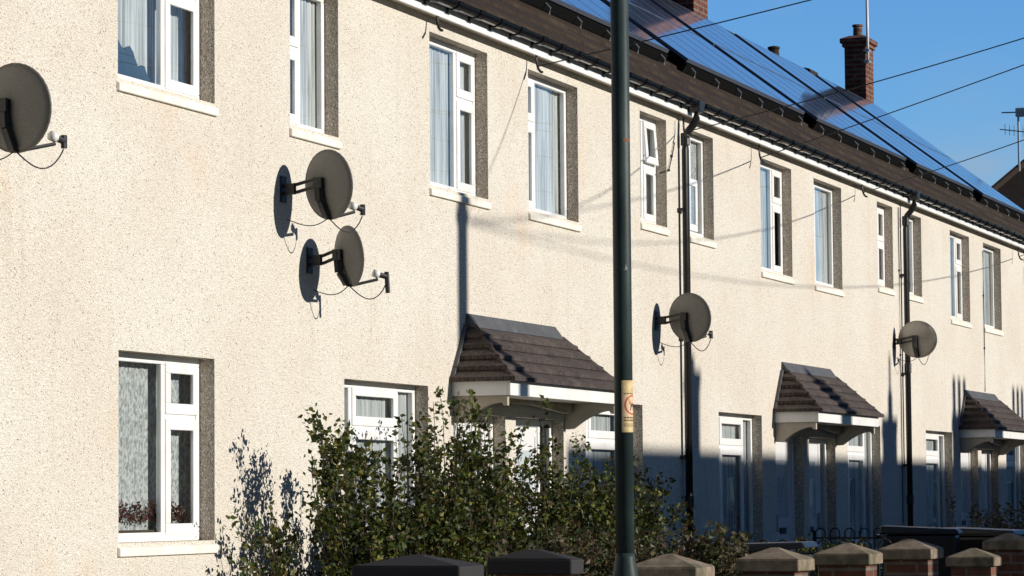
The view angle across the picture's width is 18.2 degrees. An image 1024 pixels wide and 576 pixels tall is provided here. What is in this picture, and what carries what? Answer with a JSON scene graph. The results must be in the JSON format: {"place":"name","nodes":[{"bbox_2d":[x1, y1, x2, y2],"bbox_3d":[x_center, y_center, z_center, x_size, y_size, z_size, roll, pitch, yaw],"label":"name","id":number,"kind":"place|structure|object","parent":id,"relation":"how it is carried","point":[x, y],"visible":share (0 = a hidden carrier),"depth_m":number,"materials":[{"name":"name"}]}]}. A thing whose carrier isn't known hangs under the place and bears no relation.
{"place":"outdoors","nodes":[
{"label":"outdoors","id":0,"kind":"place"},
{"bbox_2d":[0,0,268,575],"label":"terraced house","id":1,"kind":"structure","parent":0,"point":[133,293],"depth_m":18.74,"materials":[{"name":"grey paint"}]},
{"bbox_2d":[0,63,66,168],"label":"satellite dish","id":2,"kind":"object","parent":1,"relation":"attached to","point":[25,107],"visible":1,"depth_m":16.52,"materials":[{"name":"grey metal"}]},
{"bbox_2d":[118,40,150,81],"bbox_3d":[-2.282,-1.361,18.898,0.028,0.239,0.700,-2,-4,19],"label":"cloth bundle","id":3,"kind":"object","parent":1,"relation":"in","point":[128,65],"visible":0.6,"depth_m":18.94,"materials":[{"name":"blue fabric"}]},
{"bbox_2d":[118,499,188,532],"bbox_3d":[-2.171,1.349,18.962,0.067,0.208,1.181,-2,-4,19],"label":"flower arrangement","id":4,"kind":"object","parent":1,"relation":"on","point":[143,517],"visible":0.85,"depth_m":18.92,"materials":[{"name":"red plant"}]},
{"bbox_2d":[116,0,218,116],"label":"window","id":5,"kind":"structure","parent":1,"relation":"in","point":[163,36],"depth_m":19.29,"materials":[{"name":"white plastic"}]},
{"bbox_2d":[117,352,218,556],"bbox_3d":[-2.045,0.990,19.142,0.223,1.203,1.779,-2,-4,19],"label":"window","id":6,"kind":"structure","parent":1,"relation":"in","point":[159,461],"depth_m":19.10,"materials":[{"name":"white plastic"}]},
{"bbox_2d":[610,0,637,575],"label":"lamp post","id":7,"kind":"object","parent":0,"point":[625,563],"visible":1,"depth_m":13.72,"materials":[{"name":"metal"}]},
{"bbox_2d":[708,0,1023,185],"label":"sky","id":8,"kind":"structure","parent":0,"point":[964,123],"materials":[{"name":"blue"}]},
{"bbox_2d":[991,159,1023,209],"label":"distant house","id":9,"kind":"structure","parent":0,"point":[1009,185],"depth_m":78.03,"materials":[{"name":"red brick"}]},
{"bbox_2d":[1000,107,1023,170],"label":"tall aerial","id":10,"kind":"object","parent":9,"relation":"on","point":[1018,112],"visible":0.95,"depth_m":78.56,"materials":[{"name":"grey metal"}]},
{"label":"front garden ground","id":11,"kind":"structure","parent":0,"visible":0},
{"bbox_2d":[225,501,305,575],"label":"shrub","id":12,"kind":"object","parent":11,"relation":"on","point":[279,569],"visible":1,"depth_m":19.65,"materials":[{"name":"green plant"}]},
{"bbox_2d":[269,569,495,575],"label":"hoop railing","id":13,"kind":"object","parent":11,"relation":"on","point":[310,574],"visible":0.19,"depth_m":20.11,"materials":[{"name":"black metal"}]},
{"bbox_2d":[297,403,481,575],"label":"shrub","id":14,"kind":"object","parent":11,"relation":"on","point":[346,534],"visible":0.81,"depth_m":20.11,"materials":[{"name":"green plant"}]},
{"bbox_2d":[352,555,483,575],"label":"brick pier","id":15,"kind":"structure","parent":11,"relation":"on","point":[418,565],"depth_m":13.60,"materials":[{"name":"grey concrete"}]},
{"bbox_2d":[359,386,568,575],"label":"shrub","id":16,"kind":"object","parent":11,"relation":"on","point":[482,513],"visible":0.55,"depth_m":21.62,"materials":[{"name":"green plant"}]},
{"bbox_2d":[487,549,583,575],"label":"brick pier","id":17,"kind":"structure","parent":11,"relation":"on","point":[535,562],"depth_m":14.94,"materials":[{"name":"grey concrete"}]},
{"bbox_2d":[462,519,687,575],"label":"hedge","id":18,"kind":"object","parent":11,"relation":"on","point":[594,559],"visible":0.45,"depth_m":18.15,"materials":[{"name":"green plant"}]},
{"bbox_2d":[491,394,693,572],"bbox_3d":[0.613,1.895,24.428,1.190,2.120,4.577,-2,-4,19],"label":"shrub","id":19,"kind":"object","parent":11,"relation":"on","point":[586,513],"visible":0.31,"depth_m":23.83,"materials":[{"name":"green plant"}]},
{"bbox_2d":[636,554,714,575],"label":"brick pier","id":20,"kind":"structure","parent":11,"relation":"on","point":[669,565],"depth_m":16.94,"materials":[{"name":"concrete"}]},
{"bbox_2d":[668,508,757,575],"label":"shrub","id":21,"kind":"object","parent":11,"relation":"on","point":[722,559],"visible":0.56,"depth_m":21.49,"materials":[{"name":"green plant"}]},
{"bbox_2d":[606,538,905,575],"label":"hoop railing","id":22,"kind":"object","parent":11,"relation":"on","point":[810,552],"visible":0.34,"depth_m":23.82,"materials":[{"name":"black metal"}]},
{"bbox_2d":[713,541,818,575],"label":"wheelie bin","id":23,"kind":"object","parent":11,"relation":"on","point":[755,547],"visible":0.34,"depth_m":22.45,"materials":[{"name":"black plastic"}]},
{"bbox_2d":[735,547,814,575],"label":"brick pier","id":24,"kind":"structure","parent":11,"relation":"on","point":[775,561],"depth_m":18.99,"materials":[{"name":"concrete"}]},
{"bbox_2d":[791,533,886,575],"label":"shrub","id":25,"kind":"object","parent":11,"relation":"on","point":[826,544],"visible":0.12,"depth_m":24.85,"materials":[{"name":"green plant"}]},
{"bbox_2d":[813,543,882,575],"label":"brick pier","id":26,"kind":"structure","parent":11,"relation":"on","point":[847,559],"depth_m":20.74,"materials":[{"name":"concrete"}]},
{"bbox_2d":[877,539,943,575],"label":"brick pier","id":27,"kind":"structure","parent":11,"relation":"on","point":[910,557],"depth_m":22.56,"materials":[{"name":"concrete"}]},
{"bbox_2d":[812,527,1023,549],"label":"hoop railing","id":28,"kind":"object","parent":11,"relation":"on","point":[814,536],"visible":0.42,"depth_m":33.23,"materials":[{"name":"black metal"}]},
{"bbox_2d":[874,525,962,575],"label":"wheelie bin","id":29,"kind":"object","parent":11,"relation":"on","point":[947,540],"visible":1,"depth_m":27.79,"materials":[{"name":"black plastic"}]},
{"bbox_2d":[946,548,1001,575],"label":"brick pier","id":30,"kind":"structure","parent":11,"relation":"on","point":[973,562],"depth_m":24.68,"materials":[{"name":"concrete"}]},
{"bbox_2d":[943,527,1023,551],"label":"wheelie bin","id":31,"kind":"object","parent":11,"relation":"on","point":[971,537],"visible":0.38,"depth_m":28.55,"materials":[{"name":"black plastic"}]},
{"bbox_2d":[945,496,1023,529],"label":"shrub","id":32,"kind":"object","parent":11,"relation":"on","point":[998,523],"visible":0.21,"depth_m":35.76,"materials":[{"name":"green plant"}]},
{"bbox_2d":[982,533,1023,575],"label":"brick pier","id":33,"kind":"structure","parent":11,"relation":"on","point":[1008,548],"depth_m":26.11,"materials":[{"name":"concrete"}]},
{"bbox_3d":[10.326,-0.807,21.056,0.280,7.460,0.280,-2,-4,19],"label":"telegraph pole","id":34,"kind":"object","parent":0,"visible":0},
{"bbox_2d":[535,0,810,72],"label":"telephone wire","id":35,"kind":"object","parent":34,"relation":"attached to","point":[537,65],"visible":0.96,"depth_m":24.85,"materials":[{"name":"black"}]},
{"bbox_2d":[682,38,1023,137],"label":"telephone wire","id":36,"kind":"object","parent":34,"relation":"attached to","point":[685,134],"visible":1,"depth_m":27.95,"materials":[{"name":"black"}]},
{"bbox_2d":[758,64,1023,162],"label":"telephone wire","id":37,"kind":"object","parent":34,"relation":"attached to","point":[761,160],"visible":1,"depth_m":30.26,"materials":[{"name":"black"}]},
{"bbox_2d":[861,140,1023,197],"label":"telephone wire","id":38,"kind":"object","parent":34,"relation":"attached to","point":[863,192],"visible":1,"depth_m":34.41,"materials":[{"name":"black"}]},
{"label":"ground","id":39,"kind":"structure","parent":0,"visible":0},
{"bbox_2d":[267,0,534,575],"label":"terraced house","id":40,"kind":"structure","parent":39,"relation":"on","point":[401,107],"depth_m":22.33,"materials":[{"name":"grey paint"}]},
{"bbox_2d":[289,0,341,148],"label":"window","id":41,"kind":"structure","parent":40,"relation":"in","point":[307,74],"depth_m":21.45,"materials":[{"name":"white plastic"}]},
{"bbox_2d":[280,149,364,232],"bbox_3d":[-1.199,-0.622,20.628,0.527,0.528,0.385,-2,-4,19],"label":"satellite dish","id":42,"kind":"object","parent":40,"relation":"attached to","point":[328,183],"visible":1,"depth_m":20.50,"materials":[{"name":"grey metal"}]},
{"bbox_2d":[306,225,389,299],"bbox_3d":[-1.086,-0.166,20.980,0.481,0.483,0.380,-2,-4,19],"label":"satellite dish","id":43,"kind":"object","parent":40,"relation":"attached to","point":[347,253],"visible":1,"depth_m":20.89,"materials":[{"name":"grey metal"}]},
{"bbox_2d":[344,380,415,550],"bbox_3d":[-0.906,1.383,22.468,0.069,1.462,2.034,-2,-4,19],"label":"window","id":44,"kind":"structure","parent":40,"relation":"in","point":[370,408],"depth_m":22.47,"materials":[{"name":"white plastic"}]},
{"bbox_2d":[436,16,443,31],"bbox_3d":[-0.525,-1.949,23.132,0.024,0.209,0.119,1,-4,-20],"label":"cable hook","id":45,"kind":"object","parent":40,"relation":"attached to","point":[438,25],"visible":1,"depth_m":23.15,"materials":[{"name":"black metal"}]},
{"bbox_2d":[429,37,491,209],"bbox_3d":[-0.385,-1.225,24.016,0.183,1.218,1.709,-2,-4,19],"label":"window","id":46,"kind":"structure","parent":40,"relation":"in","point":[451,68],"depth_m":23.99,"materials":[{"name":"white plastic"}]},
{"bbox_2d":[455,423,488,487],"bbox_3d":[-0.318,1.940,24.102,0.051,1.836,0.792,-2,-4,19],"label":"door","id":47,"kind":"structure","parent":40,"relation":"in","point":[473,429],"depth_m":24.17,"materials":[{"name":"white plastic"}]},
{"bbox_2d":[449,313,613,429],"bbox_3d":[0.241,0.652,24.646,0.513,0.820,2.777,-2,-4,19],"label":"door canopy","id":48,"kind":"object","parent":40,"relation":"attached to","point":[505,362],"visible":0.85,"depth_m":24.18,"materials":[{"name":"tile"}]},
{"bbox_2d":[492,0,698,550],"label":"terraced house","id":49,"kind":"structure","parent":39,"relation":"on","point":[560,181],"depth_m":26.76,"materials":[{"name":"grey paint"}]},
{"bbox_2d":[516,426,538,539],"bbox_3d":[0.078,2.009,25.174,0.085,1.836,0.762,-2,-4,19],"label":"door","id":50,"kind":"structure","parent":49,"relation":"in","point":[530,438],"depth_m":25.38,"materials":[{"name":"white plastic"}]},
{"bbox_2d":[528,74,581,231],"bbox_3d":[0.338,-1.092,26.084,0.195,1.218,1.719,-2,-4,19],"label":"window","id":51,"kind":"structure","parent":49,"relation":"in","point":[546,100],"depth_m":26.14,"materials":[{"name":"white plastic"}]},
{"bbox_2d":[521,0,668,64],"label":"solar array","id":52,"kind":"object","parent":49,"relation":"on","point":[598,11],"visible":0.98,"depth_m":28.89,"materials":[{"name":"blue glass"}]},
{"bbox_2d":[585,411,614,522],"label":"window","id":53,"kind":"structure","parent":49,"relation":"in","point":[600,428],"depth_m":27.25,"materials":[{"name":"white plastic"}]},
{"bbox_2d":[640,115,669,235],"bbox_3d":[1.266,-1.010,28.705,0.183,1.068,1.279,-2,-4,19],"label":"window","id":54,"kind":"structure","parent":49,"relation":"in","point":[648,140],"depth_m":28.69,"materials":[{"name":"white plastic"}]},
{"bbox_2d":[659,142,674,172],"bbox_3d":[1.424,-1.178,28.947,0.059,0.308,0.284,-3,-5,32],"label":"wall cable","id":55,"kind":"object","parent":49,"relation":"attached to","point":[671,156],"depth_m":28.96,"materials":[{"name":"black"}]},
{"bbox_2d":[655,293,712,350],"bbox_3d":[1.565,0.305,28.424,0.530,0.514,0.378,-2,-4,19],"label":"satellite dish","id":56,"kind":"object","parent":49,"relation":"attached to","point":[689,316],"visible":1,"depth_m":28.29,"materials":[{"name":"grey metal"}]},
{"bbox_2d":[578,13,822,551],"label":"terraced house","id":57,"kind":"structure","parent":39,"relation":"on","point":[747,264],"depth_m":31.33,"materials":[{"name":"grey paint"}]},
{"bbox_2d":[677,100,704,551],"bbox_3d":[1.656,0.736,29.103,0.225,4.895,0.195,-2,-4,19],"label":"downpipe","id":58,"kind":"object","parent":57,"relation":"attached to","point":[685,211],"visible":0.78,"depth_m":29.12,"materials":[{"name":"black plastic"}]},
{"bbox_2d":[601,0,804,124],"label":"solar array","id":59,"kind":"object","parent":57,"relation":"on","point":[650,18],"visible":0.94,"depth_m":33.60,"materials":[{"name":"blue glass"}]},
{"bbox_2d":[689,134,716,248],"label":"window","id":60,"kind":"structure","parent":57,"relation":"in","point":[696,143],"depth_m":30.22,"materials":[{"name":"white plastic"}]},
{"bbox_2d":[719,413,753,542],"bbox_3d":[2.175,1.944,31.204,0.069,1.462,2.034,-2,-4,19],"label":"window","id":61,"kind":"structure","parent":57,"relation":"in","point":[735,430],"depth_m":31.29,"materials":[{"name":"white plastic"}]},
{"bbox_2d":[760,162,794,284],"bbox_3d":[2.625,-0.678,32.549,0.183,1.218,1.279,-2,-4,19],"label":"window","id":62,"kind":"structure","parent":57,"relation":"in","point":[770,204],"depth_m":32.74,"materials":[{"name":"white plastic"}]},
{"bbox_2d":[775,442,792,551],"bbox_3d":[2.779,2.500,32.832,0.085,1.836,0.792,-2,-4,19],"label":"door","id":63,"kind":"structure","parent":57,"relation":"in","point":[783,449],"depth_m":32.92,"materials":[{"name":"white plastic"}]},
{"bbox_2d":[773,362,883,445],"bbox_3d":[3.322,1.212,33.382,0.513,0.820,2.777,-2,-4,19],"label":"door canopy","id":64,"kind":"object","parent":57,"relation":"attached to","point":[815,398],"visible":1,"depth_m":32.74,"materials":[{"name":"tile"}]},
{"bbox_2d":[717,76,916,575],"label":"terraced house","id":65,"kind":"structure","parent":39,"relation":"on","point":[851,296],"depth_m":35.76,"materials":[{"name":"grey paint"}]},
{"bbox_2d":[650,0,906,169],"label":"solar array","id":66,"kind":"object","parent":65,"relation":"on","point":[783,83],"visible":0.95,"depth_m":38.45,"materials":[{"name":"blue glass"}]},
{"bbox_2d":[809,444,821,551],"bbox_3d":[3.159,2.569,33.910,0.085,1.836,0.762,-2,-4,19],"label":"door","id":67,"kind":"structure","parent":65,"relation":"in","point":[815,517],"depth_m":34.13,"materials":[{"name":"white plastic"}]},
{"bbox_2d":[813,182,844,296],"bbox_3d":[3.425,-0.532,34.818,0.183,1.218,1.719,-2,-4,19],"label":"window","id":68,"kind":"structure","parent":65,"relation":"in","point":[823,215],"depth_m":34.98,"materials":[{"name":"white plastic"}]},
{"bbox_2d":[848,432,876,550],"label":"window","id":69,"kind":"structure","parent":65,"relation":"in","point":[860,492],"depth_m":36.24,"materials":[{"name":"white plastic"}]},
{"bbox_2d":[877,205,895,295],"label":"window","id":70,"kind":"structure","parent":65,"relation":"in","point":[880,210],"depth_m":37.51,"materials":[{"name":"white plastic"}]},
{"bbox_2d":[898,207,903,524],"bbox_3d":[4.585,0.914,37.755,0.019,3.750,0.027,-2,-4,19],"label":"wall cable","id":71,"kind":"object","parent":65,"relation":"attached to","point":[900,355],"depth_m":37.73,"materials":[{"name":"black"}]},
{"bbox_2d":[893,321,936,364],"bbox_3d":[4.703,0.640,37.470,0.475,0.514,0.391,0,-4,-6],"label":"satellite dish","id":72,"kind":"object","parent":65,"relation":"attached to","point":[916,339],"visible":1,"depth_m":37.40,"materials":[{"name":"grey metal"}]},
{"bbox_2d":[671,0,991,527],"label":"terraced house","id":73,"kind":"structure","parent":39,"relation":"on","point":[944,226],"depth_m":40.22,"materials":[{"name":"grey paint"}]},
{"bbox_2d":[735,33,973,199],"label":"solar array","id":74,"kind":"object","parent":73,"relation":"on","point":[914,156],"visible":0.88,"depth_m":42.96,"materials":[{"name":"blue glass"}]},
{"bbox_2d":[900,191,920,525],"bbox_3d":[4.747,1.299,37.867,0.225,4.895,0.195,-2,-4,19],"label":"downpipe","id":75,"kind":"object","parent":73,"relation":"attached to","point":[907,365],"visible":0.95,"depth_m":37.86,"materials":[{"name":"black plastic"}]},
{"bbox_2d":[908,217,923,303],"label":"window","id":76,"kind":"structure","parent":73,"relation":"in","point":[910,228],"depth_m":39.08,"materials":[{"name":"white plastic"}]},
{"bbox_2d":[926,431,945,527],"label":"window","id":77,"kind":"structure","parent":73,"relation":"in","point":[935,454],"depth_m":40.10,"materials":[{"name":"white plastic"}]},
{"bbox_2d":[950,233,971,327],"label":"window","id":78,"kind":"structure","parent":73,"relation":"in","point":[955,241],"depth_m":41.54,"materials":[{"name":"white plastic"}]},
{"bbox_2d":[961,453,969,526],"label":"door","id":79,"kind":"structure","parent":73,"relation":"in","point":[964,456],"depth_m":41.76,"materials":[{"name":"white plastic"}]},
{"bbox_2d":[814,24,1023,528],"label":"terraced house","id":80,"kind":"structure","parent":39,"relation":"on","point":[1000,263],"depth_m":44.13,"materials":[{"name":"grey paint"}]},
{"bbox_2d":[768,46,779,54],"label":"ridge vent","id":81,"kind":"object","parent":80,"relation":"on","point":[774,49],"visible":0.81,"depth_m":45.68,"materials":[{"name":"stone"}]},
{"bbox_2d":[804,67,818,75],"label":"ridge vent","id":82,"kind":"object","parent":80,"relation":"on","point":[812,72],"visible":0.35,"depth_m":47.51,"materials":[{"name":"stone"}]},
{"bbox_2d":[863,0,870,63],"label":"aerial","id":83,"kind":"object","parent":80,"relation":"attached to","point":[867,50],"visible":1,"depth_m":49.62,"materials":[{"name":"white metal"}]},
{"bbox_2d":[816,75,1023,221],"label":"solar array","id":84,"kind":"object","parent":80,"relation":"on","point":[981,188],"visible":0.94,"depth_m":47.05,"materials":[{"name":"blue glass"}]},
{"bbox_2d":[982,251,985,391],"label":"wall cable","id":85,"kind":"object","parent":80,"relation":"attached to","point":[983,319],"depth_m":42.66,"materials":[{"name":"black"}]},
{"bbox_2d":[981,454,988,526],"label":"door","id":86,"kind":"structure","parent":80,"relation":"in","point":[986,511],"depth_m":42.97,"materials":[{"name":"white plastic"}]},
{"bbox_2d":[959,390,1023,454],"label":"door canopy","id":87,"kind":"object","parent":80,"relation":"attached to","point":[990,418],"visible":1,"depth_m":41.23,"materials":[{"name":"tile"}]},
{"bbox_2d":[983,246,1003,335],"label":"window","id":88,"kind":"structure","parent":80,"relation":"in","point":[988,266],"depth_m":43.85,"materials":[{"name":"white plastic"}]},
{"bbox_2d":[1006,446,1020,528],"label":"window","id":89,"kind":"structure","parent":80,"relation":"in","point":[1013,477],"depth_m":45.04,"materials":[{"name":"white plastic"}]}
]}

